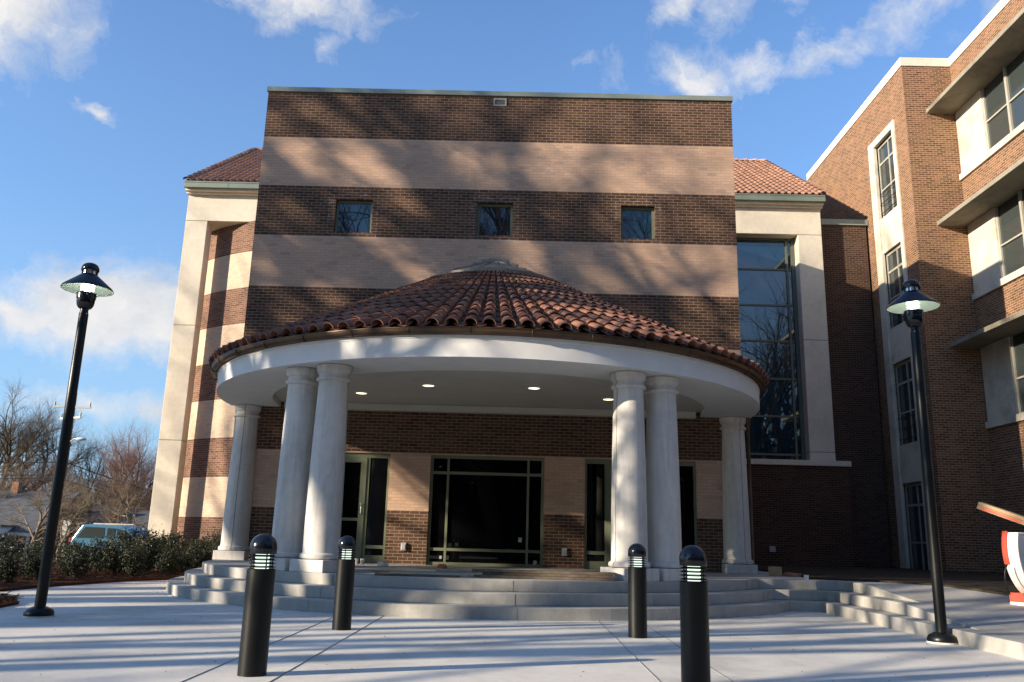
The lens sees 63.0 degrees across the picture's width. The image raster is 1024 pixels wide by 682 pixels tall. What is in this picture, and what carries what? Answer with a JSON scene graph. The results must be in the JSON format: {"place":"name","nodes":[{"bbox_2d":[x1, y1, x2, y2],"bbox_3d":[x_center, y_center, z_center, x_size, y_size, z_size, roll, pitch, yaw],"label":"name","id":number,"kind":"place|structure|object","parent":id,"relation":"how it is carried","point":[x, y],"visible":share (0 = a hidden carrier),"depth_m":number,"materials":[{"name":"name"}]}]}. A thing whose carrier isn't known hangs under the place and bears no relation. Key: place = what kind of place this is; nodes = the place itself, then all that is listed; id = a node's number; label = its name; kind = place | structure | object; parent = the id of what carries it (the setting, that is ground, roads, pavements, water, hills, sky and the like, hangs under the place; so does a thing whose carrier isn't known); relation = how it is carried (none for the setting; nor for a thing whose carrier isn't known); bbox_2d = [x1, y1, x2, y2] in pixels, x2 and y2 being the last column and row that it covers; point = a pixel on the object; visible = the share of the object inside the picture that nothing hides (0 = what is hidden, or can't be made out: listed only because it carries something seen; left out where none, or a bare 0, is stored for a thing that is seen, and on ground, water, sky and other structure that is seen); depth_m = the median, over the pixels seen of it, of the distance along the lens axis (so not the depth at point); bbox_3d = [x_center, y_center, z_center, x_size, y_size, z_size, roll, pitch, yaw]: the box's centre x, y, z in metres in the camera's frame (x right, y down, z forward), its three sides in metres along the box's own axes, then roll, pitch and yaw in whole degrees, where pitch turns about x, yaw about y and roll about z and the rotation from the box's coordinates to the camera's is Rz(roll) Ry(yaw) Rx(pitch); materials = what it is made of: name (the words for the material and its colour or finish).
{"place":"outdoors","nodes":[
{"label":"outdoors","id":0,"kind":"place"},
{"bbox_2d":[376,562,388,565],"bbox_3d":[-2.486,4.279,16.052,0.253,0.083,0.110,1,-13,1],"label":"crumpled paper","id":1,"kind":"object","parent":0,"point":[382,564],"visible":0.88,"depth_m":16.01,"materials":[{"name":"white paper"}]},
{"bbox_2d":[0,0,999,501],"label":"sky","id":2,"kind":"structure","parent":0,"point":[107,106],"materials":[{"name":"blue"}]},
{"bbox_2d":[0,565,1023,681],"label":"pavement","id":3,"kind":"structure","parent":0,"point":[132,631],"depth_m":8.36,"materials":[{"name":"concrete"}]},
{"bbox_2d":[0,597,18,607],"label":"mulch bed","id":4,"kind":"object","parent":3,"relation":"on","point":[2,605],"visible":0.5,"depth_m":11.39,"materials":[{"name":"brown soil"}]},
{"bbox_2d":[0,591,23,604],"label":"shrub","id":5,"kind":"object","parent":4,"relation":"on","point":[11,598],"visible":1,"depth_m":11.73,"materials":[{"name":"brown plant"}]},
{"bbox_2d":[22,262,113,617],"bbox_3d":[-5.686,1.153,10.664,0.640,4.513,0.640,1,-13,1],"label":"street lamp","id":6,"kind":"object","parent":3,"relation":"on","point":[87,286],"visible":1,"depth_m":10.65,"materials":[{"name":"metal"}]},
{"bbox_2d":[237,533,276,676],"bbox_3d":[-1.987,2.052,6.551,0.222,1.060,0.222,1,-13,1],"label":"bollard light","id":7,"kind":"object","parent":3,"relation":"on","point":[256,627],"visible":1,"depth_m":6.46,"materials":[{"name":"black metal"}]},
{"bbox_2d":[332,535,355,630],"bbox_3d":[-1.959,2.821,9.791,0.222,1.060,0.222,-9,-17,37],"label":"bollard light","id":8,"kind":"object","parent":3,"relation":"on","point":[343,594],"visible":1,"depth_m":9.70,"materials":[{"name":"black paint"}]},
{"bbox_2d":[166,560,1023,659],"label":"entrance steps","id":9,"kind":"structure","parent":3,"relation":"on","point":[224,582],"depth_m":12.12,"materials":[{"name":"concrete"}]},
{"bbox_2d":[371,570,410,572],"bbox_3d":[-1.960,3.723,13.513,0.620,0.018,0.500,4,-14,-11],"label":"plywood sheet","id":10,"kind":"object","parent":9,"relation":"on","point":[386,571],"visible":0.84,"depth_m":13.42,"materials":[{"name":"grey wood"}]},
{"bbox_2d":[374,573,459,576],"bbox_3d":[-1.385,3.436,12.263,1.250,0.026,0.120,2,-13,-1],"label":"plank","id":11,"kind":"object","parent":9,"relation":"on","point":[391,574],"visible":1,"depth_m":12.21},
{"bbox_2d":[388,572,473,576],"bbox_3d":[-1.114,3.515,12.583,1.500,0.036,0.140,1,-13,3],"label":"plank","id":12,"kind":"object","parent":9,"relation":"on","point":[466,575],"visible":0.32,"depth_m":12.52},
{"bbox_2d":[436,564,446,567],"bbox_3d":[-1.325,4.240,15.751,0.223,0.081,0.120,1,-13,1],"label":"brick chunk","id":13,"kind":"object","parent":9,"relation":"on","point":[441,565],"visible":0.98,"depth_m":15.71,"materials":[{"name":"red brick"}]},
{"bbox_2d":[436,569,471,571],"bbox_3d":[-0.507,3.957,14.377,1.600,0.036,0.100,1,-13,2],"label":"plank","id":14,"kind":"object","parent":9,"relation":"on","point":[460,570],"visible":0.45,"depth_m":14.35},
{"bbox_2d":[208,258,768,580],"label":"entrance portico","id":15,"kind":"structure","parent":9,"relation":"on","point":[511,338],"depth_m":13.62,"materials":[{"name":"white paint"}]},
{"bbox_2d":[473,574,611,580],"bbox_3d":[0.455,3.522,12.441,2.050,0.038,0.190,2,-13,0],"label":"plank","id":16,"kind":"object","parent":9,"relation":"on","point":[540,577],"visible":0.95,"depth_m":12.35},
{"bbox_2d":[482,572,613,577],"bbox_3d":[0.536,3.491,12.479,1.950,0.036,0.170,1,-13,1],"label":"plank","id":17,"kind":"object","parent":16,"relation":"on","point":[552,575],"visible":0.89,"depth_m":12.40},
{"bbox_2d":[472,568,616,575],"bbox_3d":[0.478,3.458,12.518,2.150,0.038,0.240,1,-13,0],"label":"plank","id":18,"kind":"object","parent":17,"relation":"on","point":[543,571],"visible":1,"depth_m":12.40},
{"bbox_2d":[768,566,781,575],"bbox_3d":[5.181,4.533,16.458,0.220,0.176,0.160,1,-13,1],"label":"cardboard box","id":19,"kind":"object","parent":9,"relation":"on","point":[774,571],"visible":0.99,"depth_m":16.39,"materials":[{"name":"cardboard"}]},
{"bbox_2d":[781,572,801,576],"bbox_3d":[5.468,4.570,16.379,0.404,0.082,0.193,1,-13,1],"label":"rubble pile","id":20,"kind":"object","parent":9,"relation":"on","point":[790,574],"visible":0.99,"depth_m":16.31,"materials":[{"name":"stone"}]},
{"bbox_2d":[804,575,808,580],"bbox_3d":[5.072,4.083,14.407,0.090,0.100,0.090,1,-13,1],"label":"paper cup","id":21,"kind":"object","parent":9,"relation":"on","point":[806,577],"visible":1,"depth_m":14.38,"materials":[{"name":"white paper"}]},
{"bbox_2d":[755,564,1019,595],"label":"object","id":22,"kind":"object","parent":9,"relation":"on","point":[988,582],"visible":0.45,"depth_m":17.08,"materials":[{"name":"grey concrete"}]},
{"bbox_2d":[865,584,1023,630],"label":"walkway","id":23,"kind":"structure","parent":9,"relation":"on","point":[977,610],"depth_m":11.73,"materials":[{"name":"concrete"}]},
{"bbox_2d":[1001,531,1023,605],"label":"construction barrier","id":24,"kind":"object","parent":23,"relation":"on","point":[1012,543],"visible":1,"depth_m":11.91,"materials":[{"name":"white plastic"}]},
{"bbox_2d":[977,502,1023,524],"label":"timber","id":25,"kind":"object","parent":24,"relation":"on","point":[1002,513],"visible":1,"depth_m":12.35,"materials":[{"name":"red paint"}]},
{"bbox_2d":[628,543,646,638],"bbox_3d":[1.469,2.914,9.796,0.222,1.060,0.222,4,-14,-11],"label":"bollard light","id":26,"kind":"object","parent":3,"relation":"on","point":[637,600],"visible":1,"depth_m":9.71,"materials":[{"name":"black paint"}]},
{"bbox_2d":[679,545,710,681],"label":"bollard light","id":27,"kind":"object","parent":3,"relation":"on","point":[694,633],"visible":1,"depth_m":6.32,"materials":[{"name":"black paint"}]},
{"bbox_2d":[806,0,1023,572],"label":"brick building","id":28,"kind":"structure","parent":3,"relation":"on","point":[919,165],"depth_m":24.04,"materials":[{"name":"brick"}]},
{"bbox_2d":[878,134,896,216],"bbox_3d":[12.033,-5.293,26.687,0.123,2.530,1.340,1,-13,1],"label":"window","id":29,"kind":"structure","parent":28,"relation":"in","point":[885,151],"depth_m":26.87,"materials":[{"name":"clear glass"}]},
{"bbox_2d":[886,244,904,327],"bbox_3d":[11.937,-1.713,25.838,0.123,2.490,1.340,1,-13,1],"label":"window","id":30,"kind":"structure","parent":28,"relation":"in","point":[894,257],"depth_m":26.11,"materials":[{"name":"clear glass"}]},
{"bbox_2d":[895,358,917,444],"bbox_3d":[11.842,1.813,25.002,0.123,2.520,1.340,1,-13,1],"label":"window","id":31,"kind":"structure","parent":28,"relation":"in","point":[906,405],"depth_m":25.18,"materials":[{"name":"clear glass"}]},
{"bbox_2d":[905,482,928,569],"bbox_3d":[11.781,5.447,24.140,0.050,2.690,1.340,1,-13,1],"label":"window","id":32,"kind":"structure","parent":28,"relation":"in","point":[914,500],"depth_m":24.34,"materials":[{"name":"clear glass"}]},
{"bbox_2d":[981,50,1023,150],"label":"window","id":33,"kind":"structure","parent":28,"relation":"in","point":[1003,97],"depth_m":22.90,"materials":[{"name":"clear glass"}]},
{"bbox_2d":[995,189,1023,276],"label":"window","id":34,"kind":"structure","parent":28,"relation":"in","point":[1009,215],"depth_m":22.45,"materials":[{"name":"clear glass"}]},
{"bbox_2d":[1010,332,1023,413],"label":"window","id":35,"kind":"structure","parent":28,"relation":"in","point":[1017,341],"depth_m":21.95,"materials":[{"name":"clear glass"}]},
{"bbox_2d":[886,280,957,644],"bbox_3d":[5.177,1.395,10.457,0.640,4.513,0.640,1,-13,1],"label":"street lamp","id":36,"kind":"object","parent":3,"relation":"on","point":[912,303],"visible":1,"depth_m":10.44,"materials":[{"name":"black metal"}]},
{"bbox_3d":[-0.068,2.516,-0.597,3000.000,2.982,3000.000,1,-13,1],"label":"ground","id":37,"kind":"structure","parent":0,"visible":0},
{"bbox_2d":[0,525,18,548],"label":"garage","id":38,"kind":"structure","parent":37,"relation":"on","point":[4,528],"depth_m":57.10,"materials":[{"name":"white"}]},
{"bbox_2d":[0,474,25,506],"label":"bare tree","id":39,"kind":"object","parent":37,"relation":"on","point":[9,490],"visible":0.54,"depth_m":62.20,"materials":[{"name":"brown plant"}]},
{"bbox_2d":[0,461,41,490],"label":"bare tree","id":40,"kind":"object","parent":37,"relation":"on","point":[16,473],"visible":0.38,"depth_m":69.65,"materials":[{"name":"brown plant"}]},
{"bbox_2d":[0,389,77,491],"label":"bare tree","id":41,"kind":"object","parent":37,"relation":"on","point":[1,457],"visible":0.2,"depth_m":94.80,"materials":[{"name":"brown plant"}]},
{"bbox_2d":[0,374,90,491],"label":"bare tree","id":42,"kind":"object","parent":37,"relation":"on","point":[5,433],"visible":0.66,"depth_m":82.28,"materials":[{"name":"brown plant"}]},
{"bbox_2d":[0,482,91,556],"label":"house","id":43,"kind":"structure","parent":37,"relation":"on","point":[32,518],"depth_m":60.29,"materials":[{"name":"grey"}]},
{"bbox_2d":[0,470,96,548],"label":"yard tree","id":44,"kind":"object","parent":37,"relation":"on","point":[35,537],"visible":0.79,"depth_m":49.79,"materials":[{"name":"brown plant"}]},
{"bbox_2d":[11,444,85,491],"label":"bare tree","id":45,"kind":"object","parent":37,"relation":"on","point":[41,490],"visible":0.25,"depth_m":72.96,"materials":[{"name":"brown plant"}]},
{"bbox_2d":[5,474,99,544],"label":"yard tree","id":46,"kind":"object","parent":37,"relation":"on","point":[76,499],"visible":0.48,"depth_m":54.94,"materials":[{"name":"brown plant"}]},
{"bbox_2d":[1,389,118,490],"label":"bare tree","id":47,"kind":"object","parent":37,"relation":"on","point":[17,467],"visible":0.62,"depth_m":81.84,"materials":[{"name":"brown plant"}]},
{"bbox_2d":[62,521,69,550],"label":"road sign","id":48,"kind":"object","parent":37,"relation":"on","point":[65,525],"visible":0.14,"depth_m":53.94,"materials":[{"name":"white metal"}]},
{"bbox_2d":[25,458,109,499],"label":"bare tree","id":49,"kind":"object","parent":37,"relation":"on","point":[46,480],"visible":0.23,"depth_m":69.59,"materials":[{"name":"brown plant"}]},
{"bbox_2d":[53,398,90,555],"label":"utility pole","id":50,"kind":"object","parent":37,"relation":"on","point":[77,417],"visible":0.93,"depth_m":60.02,"materials":[{"name":"wood"}]},
{"bbox_2d":[0,477,53,478],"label":"power line","id":51,"kind":"object","parent":50,"relation":"attached to","point":[21,478],"visible":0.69,"depth_m":58.87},
{"bbox_2d":[0,462,55,462],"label":"power line","id":52,"kind":"object","parent":50,"relation":"attached to","point":[27,462],"visible":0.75,"depth_m":59.16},
{"bbox_2d":[68,473,145,497],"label":"power line","id":53,"kind":"object","parent":50,"relation":"attached to","point":[100,484],"visible":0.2,"depth_m":61.26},
{"bbox_2d":[67,462,151,491],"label":"power line","id":54,"kind":"object","parent":50,"relation":"attached to","point":[106,476],"visible":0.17,"depth_m":61.87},
{"bbox_2d":[28,431,120,506],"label":"bare tree","id":55,"kind":"object","parent":37,"relation":"on","point":[87,461],"visible":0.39,"depth_m":84.36,"materials":[{"name":"brown plant"}]},
{"bbox_2d":[37,488,111,558],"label":"yard tree","id":56,"kind":"object","parent":37,"relation":"on","point":[78,524],"visible":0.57,"depth_m":53.25,"materials":[{"name":"brown plant"}]},
{"bbox_2d":[6,474,152,505],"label":"distant woods","id":57,"kind":"object","parent":37,"relation":"on","point":[82,488],"depth_m":122.44,"materials":[{"name":"brown plant"}]},
{"bbox_2d":[65,470,106,509],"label":"bare tree","id":58,"kind":"object","parent":37,"relation":"on","point":[75,488],"visible":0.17,"depth_m":66.79,"materials":[{"name":"brown plant"}]},
{"bbox_2d":[0,562,192,591],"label":"hedge bed","id":59,"kind":"object","parent":37,"relation":"on","point":[66,583],"visible":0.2,"depth_m":16.95,"materials":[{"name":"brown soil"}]},
{"bbox_2d":[0,541,14,564],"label":"evergreen shrub","id":60,"kind":"object","parent":59,"relation":"on","point":[3,549],"visible":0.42,"depth_m":16.46,"materials":[{"name":"green plant"}]},
{"bbox_2d":[0,550,25,582],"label":"evergreen shrub","id":61,"kind":"object","parent":59,"relation":"on","point":[9,567],"visible":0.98,"depth_m":15.24,"materials":[{"name":"green plant"}]},
{"bbox_2d":[0,531,27,563],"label":"evergreen shrub","id":62,"kind":"object","parent":59,"relation":"on","point":[8,538],"visible":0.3,"depth_m":20.29,"materials":[{"name":"green plant"}]},
{"bbox_2d":[16,544,42,576],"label":"evergreen shrub","id":63,"kind":"object","parent":59,"relation":"on","point":[29,549],"visible":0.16,"depth_m":17.17,"materials":[{"name":"green plant"}]},
{"bbox_2d":[17,540,56,567],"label":"evergreen shrub","id":64,"kind":"object","parent":59,"relation":"on","point":[35,545],"visible":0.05,"depth_m":18.26,"materials":[{"name":"green plant"}]},
{"bbox_2d":[22,546,58,580],"bbox_3d":[-9.232,4.337,16.284,0.692,0.674,0.706,7,-14,-22],"label":"evergreen shrub","id":65,"kind":"object","parent":59,"relation":"on","point":[33,568],"visible":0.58,"depth_m":16.18,"materials":[{"name":"green plant"}]},
{"bbox_2d":[53,541,86,575],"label":"evergreen shrub","id":66,"kind":"object","parent":59,"relation":"on","point":[69,548],"visible":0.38,"depth_m":18.01,"materials":[{"name":"green plant"}]},
{"bbox_2d":[55,539,91,572],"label":"evergreen shrub","id":67,"kind":"object","parent":59,"relation":"on","point":[64,541],"visible":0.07,"depth_m":19.11,"materials":[{"name":"green plant"}]},
{"bbox_2d":[60,543,95,578],"bbox_3d":[-8.909,4.521,17.185,0.708,0.749,0.867,6,-14,-17],"label":"evergreen shrub","id":68,"kind":"object","parent":59,"relation":"on","point":[78,564],"visible":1,"depth_m":17.07,"materials":[{"name":"green plant"}]},
{"bbox_2d":[85,536,124,571],"bbox_3d":[-9.841,5.123,20.076,0.720,0.866,0.905,-7,-16,33],"label":"evergreen shrub","id":69,"kind":"object","parent":59,"relation":"on","point":[97,567],"visible":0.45,"depth_m":19.97,"materials":[{"name":"green plant"}]},
{"bbox_2d":[93,538,135,573],"bbox_3d":[-9.130,4.940,19.223,0.905,0.865,0.888,8,-15,-26],"label":"evergreen shrub","id":70,"kind":"object","parent":59,"relation":"on","point":[110,559],"visible":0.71,"depth_m":19.09,"materials":[{"name":"green plant"}]},
{"bbox_2d":[115,541,151,577],"bbox_3d":[-8.196,4.732,18.097,0.783,0.800,0.890,8,-15,-27],"label":"evergreen shrub","id":71,"kind":"object","parent":59,"relation":"on","point":[134,563],"visible":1,"depth_m":18.03,"materials":[{"name":"green plant"}]},
{"bbox_2d":[109,524,159,552],"bbox_3d":[-10.832,5.823,23.921,1.423,1.230,1.162,0,-13,6],"label":"evergreen shrub","id":72,"kind":"object","parent":59,"relation":"on","point":[137,533],"visible":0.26,"depth_m":23.96,"materials":[{"name":"green plant"}]},
{"bbox_2d":[117,532,163,566],"bbox_3d":[-9.272,5.307,21.023,1.000,0.974,1.019,-6,-15,30],"label":"evergreen shrub","id":73,"kind":"object","parent":59,"relation":"on","point":[141,541],"visible":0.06,"depth_m":21.04,"materials":[{"name":"green plant"}]},
{"bbox_2d":[127,531,167,573],"bbox_3d":[-8.710,5.038,19.931,0.968,1.024,1.184,6,-14,-19],"label":"evergreen shrub","id":74,"kind":"object","parent":59,"relation":"on","point":[151,545],"visible":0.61,"depth_m":19.80,"materials":[{"name":"green plant"}]},
{"bbox_2d":[152,530,183,569],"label":"evergreen shrub","id":75,"kind":"object","parent":59,"relation":"on","point":[168,537],"visible":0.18,"depth_m":21.76,"materials":[{"name":"green plant"}]},
{"bbox_2d":[153,543,189,576],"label":"evergreen shrub","id":76,"kind":"object","parent":59,"relation":"on","point":[168,563],"visible":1,"depth_m":18.84,"materials":[{"name":"green plant"}]},
{"bbox_2d":[156,529,191,547],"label":"evergreen shrub","id":77,"kind":"object","parent":59,"relation":"on","point":[177,534],"visible":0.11,"depth_m":23.53,"materials":[{"name":"green plant"}]},
{"bbox_2d":[157,539,192,571],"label":"evergreen shrub","id":78,"kind":"object","parent":59,"relation":"on","point":[170,542],"visible":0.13,"depth_m":20.82,"materials":[{"name":"green plant"}]},
{"bbox_2d":[176,546,207,574],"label":"evergreen shrub","id":79,"kind":"object","parent":59,"relation":"on","point":[190,561],"visible":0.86,"depth_m":19.78,"materials":[{"name":"green plant"}]},
{"bbox_2d":[185,537,210,567],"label":"evergreen shrub","id":80,"kind":"object","parent":59,"relation":"on","point":[195,544],"visible":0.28,"depth_m":22.87,"materials":[{"name":"green plant"}]},
{"bbox_2d":[196,539,219,566],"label":"evergreen shrub","id":81,"kind":"object","parent":59,"relation":"on","point":[206,549],"visible":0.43,"depth_m":21.84,"materials":[{"name":"green plant"}]},
{"bbox_2d":[194,528,221,547],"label":"evergreen shrub","id":82,"kind":"object","parent":59,"relation":"on","point":[215,536],"visible":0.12,"depth_m":23.19,"materials":[{"name":"green plant"}]},
{"bbox_2d":[201,538,220,559],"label":"evergreen shrub","id":83,"kind":"object","parent":59,"relation":"on","point":[214,546],"visible":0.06,"depth_m":20.00,"materials":[{"name":"green plant"}]},
{"bbox_2d":[81,479,112,507],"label":"bare tree","id":84,"kind":"object","parent":37,"relation":"on","point":[95,493],"visible":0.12,"depth_m":68.63,"materials":[{"name":"brown plant"}]},
{"bbox_2d":[63,505,149,539],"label":"house","id":85,"kind":"structure","parent":37,"relation":"on","point":[145,514],"depth_m":63.84,"materials":[{"name":"grey"}]},
{"bbox_2d":[85,465,151,528],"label":"yard tree","id":86,"kind":"object","parent":37,"relation":"on","point":[122,500],"visible":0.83,"depth_m":47.18,"materials":[{"name":"brown plant"}]},
{"bbox_2d":[90,488,147,529],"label":"yard tree","id":87,"kind":"object","parent":37,"relation":"on","point":[109,508],"visible":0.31,"depth_m":56.22,"materials":[{"name":"brown plant"}]},
{"bbox_2d":[85,415,155,505],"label":"bare tree","id":88,"kind":"object","parent":37,"relation":"on","point":[110,461],"visible":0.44,"depth_m":76.09,"materials":[{"name":"brown plant"}]},
{"bbox_2d":[87,440,156,505],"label":"bare tree","id":89,"kind":"object","parent":37,"relation":"on","point":[132,472],"visible":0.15,"depth_m":83.27,"materials":[{"name":"brown plant"}]},
{"bbox_2d":[92,434,156,505],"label":"bare tree","id":90,"kind":"object","parent":37,"relation":"on","point":[102,450],"visible":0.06,"depth_m":93.18,"materials":[{"name":"brown plant"}]},
{"bbox_2d":[94,421,156,506],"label":"bare tree","id":91,"kind":"object","parent":37,"relation":"on","point":[132,456],"visible":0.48,"depth_m":69.23,"materials":[{"name":"brown plant"}]},
{"bbox_2d":[104,454,153,510],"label":"bare tree","id":92,"kind":"object","parent":37,"relation":"on","point":[141,485],"visible":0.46,"depth_m":66.49,"materials":[{"name":"brown plant"}]},
{"bbox_2d":[148,86,891,572],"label":"college building","id":93,"kind":"structure","parent":37,"relation":"on","point":[670,212],"depth_m":19.44,"materials":[{"name":"brick"}]},
{"bbox_2d":[335,201,372,231],"bbox_3d":[-3.638,-2.844,19.343,0.850,0.800,0.080,1,-13,1],"label":"window","id":94,"kind":"structure","parent":93,"relation":"in","point":[351,216],"depth_m":19.33,"materials":[{"name":"blue glass"}]},
{"bbox_2d":[340,457,367,561],"bbox_3d":[-3.469,3.554,17.688,0.676,2.170,0.115,1,-13,1],"label":"door","id":95,"kind":"structure","parent":93,"relation":"in","point":[355,473],"depth_m":17.76,"materials":[{"name":"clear glass"}]},
{"bbox_2d":[426,455,544,567],"bbox_3d":[-0.548,3.599,17.756,2.435,2.285,0.090,1,-13,1],"label":"window","id":96,"kind":"structure","parent":93,"relation":"in","point":[480,507],"depth_m":17.74,"materials":[{"name":"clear glass"}]},
{"bbox_2d":[477,204,512,235],"bbox_3d":[-0.394,-2.764,19.312,0.820,0.800,0.080,1,-13,1],"label":"window","id":97,"kind":"structure","parent":93,"relation":"in","point":[492,219],"depth_m":19.30,"materials":[{"name":"blue glass"}]},
{"bbox_2d":[608,464,611,566],"bbox_3d":[2.376,3.705,17.665,0.696,2.170,0.045,1,-13,1],"label":"door","id":98,"kind":"structure","parent":93,"relation":"in","point":[609,465],"depth_m":17.68,"materials":[{"name":"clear glass"}]},
{"bbox_2d":[621,207,654,238],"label":"window","id":99,"kind":"structure","parent":93,"relation":"in","point":[636,223],"depth_m":19.27,"materials":[{"name":"blue glass"}]},
{"bbox_2d":[736,237,805,459],"bbox_3d":[7.143,0.149,27.101,4.360,7.420,0.100,1,-13,1],"label":"window","id":100,"kind":"structure","parent":93,"relation":"in","point":[767,287],"depth_m":27.15,"materials":[{"name":"blue glass"}]},
{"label":"road","id":101,"kind":"structure","parent":0,"visible":0},
{"bbox_2d":[69,523,146,553],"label":"parked wagon","id":102,"kind":"object","parent":101,"relation":"on","point":[86,533],"visible":0.06,"depth_m":40.15,"materials":[{"name":"blue paint"}]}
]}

